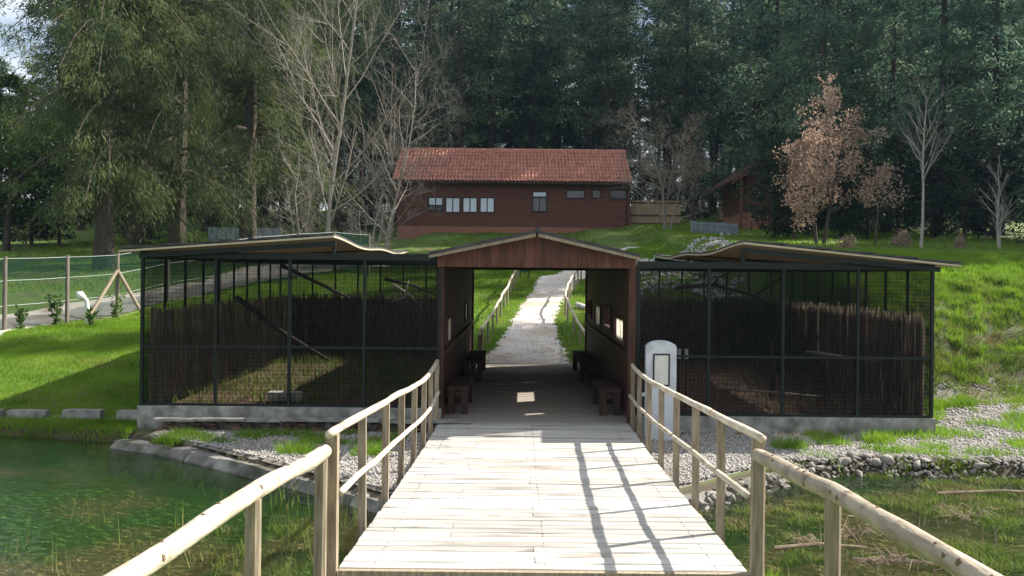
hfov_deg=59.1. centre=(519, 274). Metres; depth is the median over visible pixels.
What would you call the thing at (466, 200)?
window
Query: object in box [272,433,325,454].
grass tuft
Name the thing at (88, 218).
evergreen shrub
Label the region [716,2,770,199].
spruce tree
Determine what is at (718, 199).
spruce tree
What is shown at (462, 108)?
pine tree
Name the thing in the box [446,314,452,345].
window
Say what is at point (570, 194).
window
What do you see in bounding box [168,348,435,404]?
dry grass
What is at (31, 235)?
evergreen shrub
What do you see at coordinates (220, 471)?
pond wall
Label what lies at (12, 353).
grass
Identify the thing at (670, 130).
pine tree
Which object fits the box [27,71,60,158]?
pine tree
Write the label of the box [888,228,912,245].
bare shrub
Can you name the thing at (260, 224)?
evergreen shrub
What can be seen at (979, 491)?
fallen stick
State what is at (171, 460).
pond water
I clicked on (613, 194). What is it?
window
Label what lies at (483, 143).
spruce tree
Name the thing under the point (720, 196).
evergreen shrub
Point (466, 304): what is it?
window
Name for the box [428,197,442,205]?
window
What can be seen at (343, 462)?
gravel
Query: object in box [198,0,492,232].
bare tree
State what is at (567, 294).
handrail
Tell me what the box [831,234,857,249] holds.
bare shrub
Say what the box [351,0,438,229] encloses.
pine tree
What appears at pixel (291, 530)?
marsh grass
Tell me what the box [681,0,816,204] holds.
spruce tree
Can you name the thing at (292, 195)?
spruce tree
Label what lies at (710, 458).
gravel
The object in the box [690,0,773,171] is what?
pine tree
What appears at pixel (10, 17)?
sky
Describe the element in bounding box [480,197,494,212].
window
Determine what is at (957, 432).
grass
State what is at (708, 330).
aviary
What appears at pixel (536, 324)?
gravel
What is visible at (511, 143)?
pine tree
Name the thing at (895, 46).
spruce tree
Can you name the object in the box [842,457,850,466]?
rock
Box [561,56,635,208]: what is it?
spruce tree
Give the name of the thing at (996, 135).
evergreen shrub
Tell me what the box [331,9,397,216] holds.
spruce tree
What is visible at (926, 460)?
rock
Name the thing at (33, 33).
pine tree
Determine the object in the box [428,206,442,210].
window
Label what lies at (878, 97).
pine tree
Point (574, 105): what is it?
pine tree
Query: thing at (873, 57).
pine tree
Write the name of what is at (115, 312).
young shrub
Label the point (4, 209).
evergreen shrub
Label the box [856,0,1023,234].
spruce tree
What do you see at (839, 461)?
rock
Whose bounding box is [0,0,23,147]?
pine tree
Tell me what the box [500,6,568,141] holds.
pine tree
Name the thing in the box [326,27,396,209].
spruce tree
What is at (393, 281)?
perch
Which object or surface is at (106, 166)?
evergreen tree
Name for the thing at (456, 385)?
bench
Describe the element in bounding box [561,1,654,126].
pine tree
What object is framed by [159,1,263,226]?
pine tree
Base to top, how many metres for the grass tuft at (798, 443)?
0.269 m
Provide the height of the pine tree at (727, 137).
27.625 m
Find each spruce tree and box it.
[272,150,323,208]
[285,101,327,211]
[315,131,347,205]
[325,153,368,197]
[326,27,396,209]
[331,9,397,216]
[365,42,408,206]
[377,60,412,198]
[397,52,444,196]
[430,35,468,147]
[462,14,528,147]
[483,5,554,148]
[502,26,556,148]
[521,5,584,148]
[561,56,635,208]
[565,3,657,200]
[620,25,661,209]
[632,23,683,204]
[632,101,661,196]
[646,45,705,206]
[648,39,732,209]
[672,135,726,204]
[677,115,730,208]
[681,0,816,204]
[698,0,838,217]
[705,87,743,204]
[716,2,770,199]
[751,0,900,229]
[764,0,930,227]
[817,0,968,231]
[840,0,977,226]
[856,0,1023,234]
[900,0,1023,228]
[908,0,1023,235]
[955,0,1023,222]
[990,0,1023,230]
[1013,33,1023,243]
[1015,49,1023,167]
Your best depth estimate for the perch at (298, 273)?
17.18 m
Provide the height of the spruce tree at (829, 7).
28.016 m
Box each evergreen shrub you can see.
[0,147,63,244]
[0,151,40,244]
[20,153,95,243]
[84,192,96,225]
[92,179,149,242]
[126,175,168,242]
[167,190,196,222]
[186,184,210,221]
[190,171,235,227]
[215,165,257,227]
[256,173,282,226]
[267,191,295,225]
[313,198,323,230]
[325,172,366,230]
[350,185,383,231]
[367,175,397,230]
[630,172,660,208]
[649,172,679,212]
[671,174,703,217]
[695,176,718,218]
[713,175,727,215]
[731,119,809,237]
[756,130,828,238]
[779,126,849,234]
[807,130,874,236]
[832,134,909,239]
[860,125,945,235]
[896,135,970,239]
[913,115,1016,239]
[952,124,1023,238]
[978,112,1023,239]
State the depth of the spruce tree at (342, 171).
140.75 m
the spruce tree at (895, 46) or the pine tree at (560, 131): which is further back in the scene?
the pine tree at (560, 131)
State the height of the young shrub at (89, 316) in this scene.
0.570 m
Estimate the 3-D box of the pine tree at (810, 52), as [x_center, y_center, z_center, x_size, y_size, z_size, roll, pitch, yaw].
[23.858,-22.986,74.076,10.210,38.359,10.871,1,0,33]
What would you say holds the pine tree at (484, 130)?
on the ground at (26, 494)
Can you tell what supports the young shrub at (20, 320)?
on the ground at (26, 494)
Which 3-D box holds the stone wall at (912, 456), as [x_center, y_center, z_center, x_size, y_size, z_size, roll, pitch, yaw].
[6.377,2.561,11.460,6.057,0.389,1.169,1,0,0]
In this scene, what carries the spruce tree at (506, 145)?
on the ground at (26, 494)
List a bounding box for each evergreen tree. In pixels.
[0,0,229,257]
[36,0,242,244]
[43,0,276,243]
[133,0,342,241]
[203,0,397,233]
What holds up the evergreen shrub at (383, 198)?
on the ground at (26, 494)
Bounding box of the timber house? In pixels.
[391,147,632,238]
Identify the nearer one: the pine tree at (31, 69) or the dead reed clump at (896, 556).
the dead reed clump at (896, 556)
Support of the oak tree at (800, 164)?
on the ground at (26, 494)
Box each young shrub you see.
[13,303,28,328]
[48,287,64,324]
[84,307,98,325]
[108,291,126,317]
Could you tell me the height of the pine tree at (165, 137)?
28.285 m
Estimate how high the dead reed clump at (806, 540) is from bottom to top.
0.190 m
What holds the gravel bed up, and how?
on the ground at (26, 494)
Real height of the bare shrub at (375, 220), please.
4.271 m
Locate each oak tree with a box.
[771,73,903,243]
[847,162,913,244]
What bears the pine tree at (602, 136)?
on the ground at (26, 494)
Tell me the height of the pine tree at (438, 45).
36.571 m
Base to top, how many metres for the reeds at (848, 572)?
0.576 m
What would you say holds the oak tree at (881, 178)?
on the ground at (26, 494)
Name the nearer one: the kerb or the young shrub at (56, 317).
the kerb
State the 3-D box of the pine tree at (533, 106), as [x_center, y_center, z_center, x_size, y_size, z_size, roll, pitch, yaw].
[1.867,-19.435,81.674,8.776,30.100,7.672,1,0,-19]
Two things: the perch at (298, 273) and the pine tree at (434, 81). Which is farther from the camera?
the pine tree at (434, 81)
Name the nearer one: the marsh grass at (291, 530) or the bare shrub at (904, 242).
the marsh grass at (291, 530)
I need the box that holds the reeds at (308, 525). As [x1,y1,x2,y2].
[5,465,373,575]
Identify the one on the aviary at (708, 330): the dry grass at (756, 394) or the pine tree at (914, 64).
the dry grass at (756, 394)
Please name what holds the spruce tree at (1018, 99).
on the ground at (26, 494)
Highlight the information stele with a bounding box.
[642,340,676,439]
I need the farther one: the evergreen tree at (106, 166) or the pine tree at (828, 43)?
the pine tree at (828, 43)
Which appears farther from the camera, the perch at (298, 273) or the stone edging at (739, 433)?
the perch at (298, 273)
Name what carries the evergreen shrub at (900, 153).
on the ground at (26, 494)
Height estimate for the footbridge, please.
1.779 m
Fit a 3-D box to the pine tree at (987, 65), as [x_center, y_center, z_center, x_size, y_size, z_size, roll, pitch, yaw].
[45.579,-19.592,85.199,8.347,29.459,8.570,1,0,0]
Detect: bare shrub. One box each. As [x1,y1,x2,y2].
[253,126,341,235]
[340,177,407,265]
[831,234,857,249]
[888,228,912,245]
[892,227,912,247]
[949,233,966,248]
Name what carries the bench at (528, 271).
on the ground at (26, 494)
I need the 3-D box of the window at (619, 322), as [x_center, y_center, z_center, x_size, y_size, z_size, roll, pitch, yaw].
[1.691,0.926,15.125,0.090,0.440,1.350,1,0,0]
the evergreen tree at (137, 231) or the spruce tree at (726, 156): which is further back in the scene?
the spruce tree at (726, 156)
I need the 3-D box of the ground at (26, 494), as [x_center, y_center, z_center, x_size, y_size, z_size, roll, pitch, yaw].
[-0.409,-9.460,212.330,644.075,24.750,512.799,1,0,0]
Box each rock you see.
[712,240,719,246]
[807,462,815,468]
[809,459,820,464]
[837,457,842,465]
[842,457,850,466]
[847,451,856,458]
[855,470,862,478]
[872,458,880,466]
[880,454,894,464]
[909,471,916,476]
[913,460,920,467]
[920,458,931,462]
[970,468,976,474]
[972,462,987,469]
[985,456,994,462]
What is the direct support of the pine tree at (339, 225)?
on the ground at (26, 494)
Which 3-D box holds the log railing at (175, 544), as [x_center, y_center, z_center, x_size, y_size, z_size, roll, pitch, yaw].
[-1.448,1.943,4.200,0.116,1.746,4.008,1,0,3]
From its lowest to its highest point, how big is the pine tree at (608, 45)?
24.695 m
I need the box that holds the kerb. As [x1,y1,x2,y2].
[0,409,136,420]
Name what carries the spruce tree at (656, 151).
on the ground at (26, 494)
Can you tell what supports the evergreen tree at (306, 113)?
on the ground at (26, 494)
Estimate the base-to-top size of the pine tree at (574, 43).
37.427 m
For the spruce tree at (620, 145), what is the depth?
92.92 m
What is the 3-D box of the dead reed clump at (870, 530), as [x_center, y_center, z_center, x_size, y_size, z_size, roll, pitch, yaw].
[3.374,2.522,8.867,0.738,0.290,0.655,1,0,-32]
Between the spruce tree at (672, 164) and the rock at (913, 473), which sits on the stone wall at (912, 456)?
the rock at (913, 473)
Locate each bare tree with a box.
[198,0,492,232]
[328,21,479,248]
[595,90,720,229]
[898,75,972,248]
[974,150,1021,248]
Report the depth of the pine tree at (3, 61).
99.72 m
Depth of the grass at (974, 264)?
19.47 m
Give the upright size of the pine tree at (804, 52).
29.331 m
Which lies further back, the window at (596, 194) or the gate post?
the window at (596, 194)
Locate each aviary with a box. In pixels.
[118,234,441,430]
[608,240,961,434]
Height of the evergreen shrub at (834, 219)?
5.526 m
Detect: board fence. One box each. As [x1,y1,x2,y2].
[631,200,680,224]
[718,200,723,225]
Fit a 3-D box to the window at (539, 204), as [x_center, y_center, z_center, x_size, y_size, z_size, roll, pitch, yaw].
[1.304,-4.616,59.950,0.960,0.960,0.080,1,0,0]
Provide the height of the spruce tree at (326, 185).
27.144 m
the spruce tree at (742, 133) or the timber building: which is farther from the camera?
the spruce tree at (742, 133)
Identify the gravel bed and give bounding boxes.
[150,377,1023,493]
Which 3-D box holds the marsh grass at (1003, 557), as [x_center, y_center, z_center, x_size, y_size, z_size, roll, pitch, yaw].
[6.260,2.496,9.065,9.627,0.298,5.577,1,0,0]
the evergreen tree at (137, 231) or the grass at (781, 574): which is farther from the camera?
the evergreen tree at (137, 231)
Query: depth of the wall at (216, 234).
56.96 m
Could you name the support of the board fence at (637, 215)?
on the ground at (26, 494)
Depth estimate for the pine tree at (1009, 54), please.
73.20 m
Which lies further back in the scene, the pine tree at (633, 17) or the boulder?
the pine tree at (633, 17)
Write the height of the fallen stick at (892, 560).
0.069 m
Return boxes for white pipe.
[76,291,88,324]
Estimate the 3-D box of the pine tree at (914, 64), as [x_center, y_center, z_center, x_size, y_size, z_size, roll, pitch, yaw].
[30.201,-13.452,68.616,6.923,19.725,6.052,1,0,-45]
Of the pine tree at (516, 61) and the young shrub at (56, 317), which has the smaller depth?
the young shrub at (56, 317)
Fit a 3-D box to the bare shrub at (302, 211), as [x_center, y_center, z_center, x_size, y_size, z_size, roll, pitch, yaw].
[-10.294,-3.522,42.108,4.374,7.009,4.890,1,0,0]
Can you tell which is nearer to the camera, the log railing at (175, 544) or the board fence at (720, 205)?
the log railing at (175, 544)
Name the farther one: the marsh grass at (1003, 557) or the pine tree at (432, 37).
the pine tree at (432, 37)
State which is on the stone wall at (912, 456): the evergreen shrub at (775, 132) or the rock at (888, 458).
the rock at (888, 458)
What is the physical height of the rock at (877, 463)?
0.122 m
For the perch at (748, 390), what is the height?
0.160 m
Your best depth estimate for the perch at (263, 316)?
16.42 m
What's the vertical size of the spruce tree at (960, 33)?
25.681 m
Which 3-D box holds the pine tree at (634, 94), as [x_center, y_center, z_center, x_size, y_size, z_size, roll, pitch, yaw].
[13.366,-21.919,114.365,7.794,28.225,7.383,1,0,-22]
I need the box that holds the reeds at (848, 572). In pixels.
[699,467,1023,575]
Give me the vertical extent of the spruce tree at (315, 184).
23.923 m
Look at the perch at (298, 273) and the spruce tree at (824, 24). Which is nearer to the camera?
the perch at (298, 273)
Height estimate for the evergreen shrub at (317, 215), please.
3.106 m
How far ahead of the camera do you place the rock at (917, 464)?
11.62 m
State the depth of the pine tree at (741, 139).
114.20 m
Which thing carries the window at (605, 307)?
in the covered walkway
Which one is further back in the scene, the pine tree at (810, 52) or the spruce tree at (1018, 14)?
the pine tree at (810, 52)
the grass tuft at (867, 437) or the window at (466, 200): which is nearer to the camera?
the grass tuft at (867, 437)
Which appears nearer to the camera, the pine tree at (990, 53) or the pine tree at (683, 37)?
the pine tree at (683, 37)
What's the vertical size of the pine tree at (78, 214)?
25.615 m
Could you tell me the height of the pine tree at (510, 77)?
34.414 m
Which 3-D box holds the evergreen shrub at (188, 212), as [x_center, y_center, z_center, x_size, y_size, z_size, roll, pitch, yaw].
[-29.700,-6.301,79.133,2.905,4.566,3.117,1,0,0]
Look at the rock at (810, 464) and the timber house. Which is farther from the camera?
the timber house
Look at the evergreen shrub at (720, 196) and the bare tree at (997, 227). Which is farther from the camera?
the evergreen shrub at (720, 196)
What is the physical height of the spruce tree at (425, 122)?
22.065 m
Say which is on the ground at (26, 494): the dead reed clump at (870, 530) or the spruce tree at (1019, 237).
the spruce tree at (1019, 237)
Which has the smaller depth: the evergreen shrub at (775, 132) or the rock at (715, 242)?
the rock at (715, 242)
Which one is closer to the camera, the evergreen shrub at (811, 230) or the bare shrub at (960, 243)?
the bare shrub at (960, 243)
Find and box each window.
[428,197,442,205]
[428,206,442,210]
[445,197,459,212]
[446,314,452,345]
[463,197,476,212]
[464,300,468,321]
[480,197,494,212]
[532,191,546,196]
[532,197,546,211]
[566,190,584,198]
[587,298,592,317]
[592,190,600,198]
[594,303,600,328]
[603,304,611,329]
[609,190,625,198]
[614,315,624,345]
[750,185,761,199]
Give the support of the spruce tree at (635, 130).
on the ground at (26, 494)
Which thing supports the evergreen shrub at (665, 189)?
on the ground at (26, 494)
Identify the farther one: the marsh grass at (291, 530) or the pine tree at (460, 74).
the pine tree at (460, 74)
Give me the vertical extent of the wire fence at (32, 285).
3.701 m
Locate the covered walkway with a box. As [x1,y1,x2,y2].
[429,227,639,424]
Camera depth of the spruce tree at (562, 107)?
102.39 m
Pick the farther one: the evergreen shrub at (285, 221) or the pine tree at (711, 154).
the pine tree at (711, 154)
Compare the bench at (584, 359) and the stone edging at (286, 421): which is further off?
the bench at (584, 359)
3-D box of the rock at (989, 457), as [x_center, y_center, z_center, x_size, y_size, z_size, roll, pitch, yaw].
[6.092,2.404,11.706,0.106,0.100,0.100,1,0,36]
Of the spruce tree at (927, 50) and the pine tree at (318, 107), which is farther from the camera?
the pine tree at (318, 107)
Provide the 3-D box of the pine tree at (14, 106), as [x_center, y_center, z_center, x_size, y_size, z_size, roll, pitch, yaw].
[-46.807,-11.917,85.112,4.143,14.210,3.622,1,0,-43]
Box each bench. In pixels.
[447,377,472,413]
[464,350,485,381]
[519,270,529,276]
[572,351,597,382]
[592,378,620,415]
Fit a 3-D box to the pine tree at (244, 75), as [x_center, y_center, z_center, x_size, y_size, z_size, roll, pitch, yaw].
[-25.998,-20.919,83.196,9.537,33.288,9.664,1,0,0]
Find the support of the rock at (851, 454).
on the stone wall at (912, 456)
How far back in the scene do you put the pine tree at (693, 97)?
112.39 m
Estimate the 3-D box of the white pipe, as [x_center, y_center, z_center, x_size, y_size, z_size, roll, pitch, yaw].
[-11.097,0.889,22.924,0.309,0.900,0.219,1,0,-20]
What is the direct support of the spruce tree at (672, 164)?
on the ground at (26, 494)
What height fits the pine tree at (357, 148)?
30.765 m
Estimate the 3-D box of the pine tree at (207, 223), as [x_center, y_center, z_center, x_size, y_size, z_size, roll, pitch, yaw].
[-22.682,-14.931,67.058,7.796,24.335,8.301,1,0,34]
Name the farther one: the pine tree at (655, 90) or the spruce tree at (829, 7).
the pine tree at (655, 90)
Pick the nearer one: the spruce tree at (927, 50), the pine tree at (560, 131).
the spruce tree at (927, 50)
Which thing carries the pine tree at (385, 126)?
on the ground at (26, 494)
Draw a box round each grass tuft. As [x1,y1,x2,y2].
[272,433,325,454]
[344,436,394,456]
[769,433,817,450]
[846,425,902,444]
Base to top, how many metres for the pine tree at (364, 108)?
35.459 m
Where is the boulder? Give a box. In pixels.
[574,302,584,309]
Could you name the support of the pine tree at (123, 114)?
on the ground at (26, 494)
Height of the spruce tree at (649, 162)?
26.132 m
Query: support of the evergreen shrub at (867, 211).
on the ground at (26, 494)
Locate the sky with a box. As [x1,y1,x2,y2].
[0,0,980,210]
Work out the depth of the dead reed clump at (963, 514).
9.57 m
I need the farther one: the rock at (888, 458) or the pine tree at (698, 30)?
the pine tree at (698, 30)
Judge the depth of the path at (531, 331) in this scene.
27.09 m
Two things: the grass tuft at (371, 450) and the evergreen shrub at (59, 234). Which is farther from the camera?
the evergreen shrub at (59, 234)
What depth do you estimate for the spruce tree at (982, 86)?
45.58 m
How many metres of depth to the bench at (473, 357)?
18.67 m
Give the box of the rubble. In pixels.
[630,236,746,301]
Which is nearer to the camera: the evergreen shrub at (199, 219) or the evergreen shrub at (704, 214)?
the evergreen shrub at (704, 214)
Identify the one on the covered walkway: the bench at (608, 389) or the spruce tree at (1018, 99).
the bench at (608, 389)
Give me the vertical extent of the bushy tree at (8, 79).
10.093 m
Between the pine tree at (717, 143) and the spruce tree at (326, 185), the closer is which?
the pine tree at (717, 143)
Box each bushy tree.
[0,67,81,250]
[3,113,92,239]
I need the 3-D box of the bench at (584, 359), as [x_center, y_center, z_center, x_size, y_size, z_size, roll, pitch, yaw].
[1.416,2.018,19.900,0.370,0.448,2.600,1,0,0]
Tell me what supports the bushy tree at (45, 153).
on the ground at (26, 494)
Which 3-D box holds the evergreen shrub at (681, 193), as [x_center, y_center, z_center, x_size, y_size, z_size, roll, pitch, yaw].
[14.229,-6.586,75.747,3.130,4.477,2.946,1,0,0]
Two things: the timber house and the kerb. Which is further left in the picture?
the kerb
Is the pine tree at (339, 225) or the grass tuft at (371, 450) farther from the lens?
the pine tree at (339, 225)
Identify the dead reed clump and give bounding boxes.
[778,530,819,551]
[822,515,887,546]
[853,544,950,573]
[930,500,1002,529]
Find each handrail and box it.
[480,270,518,349]
[564,271,584,344]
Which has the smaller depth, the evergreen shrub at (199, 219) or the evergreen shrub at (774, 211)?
the evergreen shrub at (774, 211)
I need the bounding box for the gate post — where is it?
[477,334,482,349]
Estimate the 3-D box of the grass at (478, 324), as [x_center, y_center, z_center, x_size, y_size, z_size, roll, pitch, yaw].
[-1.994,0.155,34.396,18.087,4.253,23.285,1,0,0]
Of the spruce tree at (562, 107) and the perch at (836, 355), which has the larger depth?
the spruce tree at (562, 107)
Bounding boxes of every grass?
[0,318,263,416]
[0,415,137,445]
[86,238,761,362]
[135,425,410,482]
[153,515,357,575]
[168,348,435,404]
[635,358,895,414]
[699,455,1023,575]
[755,249,1023,408]
[764,562,928,575]
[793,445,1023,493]
[803,395,1023,456]
[835,272,1023,399]
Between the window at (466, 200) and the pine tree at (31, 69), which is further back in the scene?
the pine tree at (31, 69)
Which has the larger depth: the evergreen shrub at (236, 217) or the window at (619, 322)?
the evergreen shrub at (236, 217)
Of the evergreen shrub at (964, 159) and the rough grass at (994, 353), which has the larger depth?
the evergreen shrub at (964, 159)
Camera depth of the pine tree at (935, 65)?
72.54 m
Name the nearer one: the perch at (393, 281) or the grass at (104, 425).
the grass at (104, 425)
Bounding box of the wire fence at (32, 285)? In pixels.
[0,231,369,329]
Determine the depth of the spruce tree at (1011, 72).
49.65 m
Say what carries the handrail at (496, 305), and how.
on the ground at (26, 494)
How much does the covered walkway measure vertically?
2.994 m
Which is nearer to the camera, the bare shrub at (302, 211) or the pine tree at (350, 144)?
the bare shrub at (302, 211)
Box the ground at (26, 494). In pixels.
[0,206,1023,575]
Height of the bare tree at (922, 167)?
6.711 m
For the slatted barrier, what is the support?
on the ground at (26, 494)
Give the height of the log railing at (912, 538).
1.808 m
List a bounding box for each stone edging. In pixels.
[152,417,470,431]
[682,432,882,435]
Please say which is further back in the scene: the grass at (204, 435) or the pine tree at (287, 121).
the pine tree at (287, 121)
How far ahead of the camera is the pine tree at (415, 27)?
82.17 m
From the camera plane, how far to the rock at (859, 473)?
11.59 m
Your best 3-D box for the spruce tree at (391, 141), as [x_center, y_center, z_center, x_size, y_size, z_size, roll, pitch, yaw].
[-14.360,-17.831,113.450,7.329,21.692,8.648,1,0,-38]
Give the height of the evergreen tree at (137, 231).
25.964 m
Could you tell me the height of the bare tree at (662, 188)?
7.796 m
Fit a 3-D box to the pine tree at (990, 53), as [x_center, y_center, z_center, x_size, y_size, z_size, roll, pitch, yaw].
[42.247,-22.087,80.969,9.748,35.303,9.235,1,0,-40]
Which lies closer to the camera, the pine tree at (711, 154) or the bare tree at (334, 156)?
the bare tree at (334, 156)
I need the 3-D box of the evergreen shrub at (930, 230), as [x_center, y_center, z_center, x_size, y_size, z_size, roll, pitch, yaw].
[19.129,-3.817,42.087,3.395,5.245,3.281,1,0,17]
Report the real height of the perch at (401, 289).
0.509 m
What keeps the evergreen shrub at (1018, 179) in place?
on the ground at (26, 494)
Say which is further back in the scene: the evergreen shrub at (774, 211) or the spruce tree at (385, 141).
the spruce tree at (385, 141)
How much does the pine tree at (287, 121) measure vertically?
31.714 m
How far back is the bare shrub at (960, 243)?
33.01 m
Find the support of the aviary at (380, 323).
on the ground at (26, 494)
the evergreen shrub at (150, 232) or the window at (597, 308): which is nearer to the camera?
the window at (597, 308)
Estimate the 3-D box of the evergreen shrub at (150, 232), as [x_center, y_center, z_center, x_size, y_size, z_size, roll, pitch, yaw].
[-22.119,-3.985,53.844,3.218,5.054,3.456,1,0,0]
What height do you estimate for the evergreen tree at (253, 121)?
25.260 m
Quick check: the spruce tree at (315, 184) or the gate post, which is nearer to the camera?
the gate post
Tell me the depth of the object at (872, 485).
11.65 m
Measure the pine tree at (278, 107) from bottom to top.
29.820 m
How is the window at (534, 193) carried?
in the timber house
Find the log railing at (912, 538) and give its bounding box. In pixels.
[750,448,1002,575]
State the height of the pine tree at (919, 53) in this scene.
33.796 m
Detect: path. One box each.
[0,266,372,334]
[486,247,639,362]
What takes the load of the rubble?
on the ground at (26, 494)
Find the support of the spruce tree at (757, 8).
on the ground at (26, 494)
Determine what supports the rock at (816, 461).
on the stone wall at (912, 456)
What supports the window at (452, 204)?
in the timber house
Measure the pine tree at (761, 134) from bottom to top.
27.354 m
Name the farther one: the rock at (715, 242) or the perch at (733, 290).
the rock at (715, 242)
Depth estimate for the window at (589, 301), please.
22.01 m
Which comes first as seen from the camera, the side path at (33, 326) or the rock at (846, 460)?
the rock at (846, 460)
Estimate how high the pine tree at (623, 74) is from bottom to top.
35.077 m
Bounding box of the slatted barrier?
[691,221,737,234]
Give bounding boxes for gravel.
[154,430,427,490]
[487,276,576,362]
[635,431,995,484]
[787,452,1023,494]
[925,382,1023,459]
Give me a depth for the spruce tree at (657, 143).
124.84 m
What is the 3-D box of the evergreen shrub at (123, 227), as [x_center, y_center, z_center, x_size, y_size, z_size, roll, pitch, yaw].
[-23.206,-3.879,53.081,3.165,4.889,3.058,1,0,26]
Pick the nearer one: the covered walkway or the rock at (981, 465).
the rock at (981, 465)
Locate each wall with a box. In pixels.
[107,439,825,522]
[207,227,281,239]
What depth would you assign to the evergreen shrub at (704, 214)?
74.58 m
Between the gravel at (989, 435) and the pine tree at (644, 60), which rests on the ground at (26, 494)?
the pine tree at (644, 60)
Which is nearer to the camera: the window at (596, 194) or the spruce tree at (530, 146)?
the window at (596, 194)
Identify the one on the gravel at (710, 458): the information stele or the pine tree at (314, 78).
the information stele
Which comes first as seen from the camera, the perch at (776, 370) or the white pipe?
the perch at (776, 370)
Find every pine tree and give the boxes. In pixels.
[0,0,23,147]
[0,55,15,209]
[2,72,32,177]
[3,0,102,221]
[15,59,54,223]
[21,0,127,229]
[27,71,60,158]
[68,5,158,226]
[150,20,201,221]
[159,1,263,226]
[164,0,246,231]
[206,0,279,223]
[258,1,358,128]
[259,5,301,221]
[260,14,288,215]
[272,0,363,194]
[279,18,327,211]
[283,0,408,232]
[313,4,391,220]
[318,0,406,223]
[334,23,377,216]
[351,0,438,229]
[358,0,448,160]
[378,0,457,142]
[382,0,465,147]
[408,0,521,147]
[412,2,450,147]
[413,0,494,147]
[429,0,526,147]
[440,0,554,147]
[440,7,486,147]
[477,0,553,148]
[488,2,550,139]
[495,0,577,148]
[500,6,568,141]
[519,0,586,148]
[529,0,583,148]
[531,0,657,148]
[556,0,659,149]
[561,1,596,148]
[561,1,652,148]
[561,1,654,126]
[571,0,648,137]
[614,3,647,156]
[628,0,708,200]
[631,0,696,196]
[633,0,712,214]
[636,0,740,218]
[642,0,729,219]
[658,0,749,213]
[661,6,736,194]
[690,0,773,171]
[693,0,750,181]
[716,39,743,175]
[717,0,755,147]
[743,3,788,149]
[748,0,881,129]
[755,0,850,104]
[760,0,841,104]
[827,0,917,220]
[857,1,905,141]
[875,1,969,130]
[882,0,954,218]
[897,0,977,131]
[956,2,1022,203]
[979,13,1023,144]
[984,0,1023,136]
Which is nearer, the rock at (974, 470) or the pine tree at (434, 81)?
the rock at (974, 470)
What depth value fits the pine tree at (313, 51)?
84.40 m
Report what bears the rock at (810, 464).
on the stone wall at (912, 456)
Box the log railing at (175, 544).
[103,444,331,575]
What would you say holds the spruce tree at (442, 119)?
on the ground at (26, 494)
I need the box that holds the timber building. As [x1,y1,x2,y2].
[705,136,856,229]
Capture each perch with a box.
[235,296,329,360]
[283,264,349,298]
[385,277,435,294]
[392,281,421,306]
[676,273,780,303]
[717,386,818,395]
[744,319,807,399]
[807,350,877,360]
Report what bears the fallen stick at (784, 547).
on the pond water
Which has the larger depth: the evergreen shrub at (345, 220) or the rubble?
the evergreen shrub at (345, 220)
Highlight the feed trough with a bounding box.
[267,391,301,401]
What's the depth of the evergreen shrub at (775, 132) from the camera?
40.70 m
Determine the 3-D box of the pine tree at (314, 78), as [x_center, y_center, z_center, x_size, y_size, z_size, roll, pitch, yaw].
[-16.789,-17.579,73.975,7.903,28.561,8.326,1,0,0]
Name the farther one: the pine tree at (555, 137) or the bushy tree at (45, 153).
the pine tree at (555, 137)
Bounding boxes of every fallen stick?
[774,542,867,549]
[852,557,1001,573]
[937,489,1023,494]
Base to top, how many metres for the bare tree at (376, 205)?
12.468 m
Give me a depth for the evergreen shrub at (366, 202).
68.64 m
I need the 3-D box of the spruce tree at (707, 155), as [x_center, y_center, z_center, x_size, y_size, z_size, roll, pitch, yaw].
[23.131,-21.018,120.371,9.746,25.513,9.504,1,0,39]
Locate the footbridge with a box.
[325,359,766,575]
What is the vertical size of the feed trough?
0.170 m
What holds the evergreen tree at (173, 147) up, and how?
on the ground at (26, 494)
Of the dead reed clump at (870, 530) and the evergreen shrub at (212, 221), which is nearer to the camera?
the dead reed clump at (870, 530)
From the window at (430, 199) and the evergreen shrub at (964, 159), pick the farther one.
the window at (430, 199)
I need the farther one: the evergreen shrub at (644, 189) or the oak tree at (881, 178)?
the evergreen shrub at (644, 189)
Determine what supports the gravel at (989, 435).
on the gravel bed
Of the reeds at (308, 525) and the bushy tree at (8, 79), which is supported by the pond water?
the reeds at (308, 525)

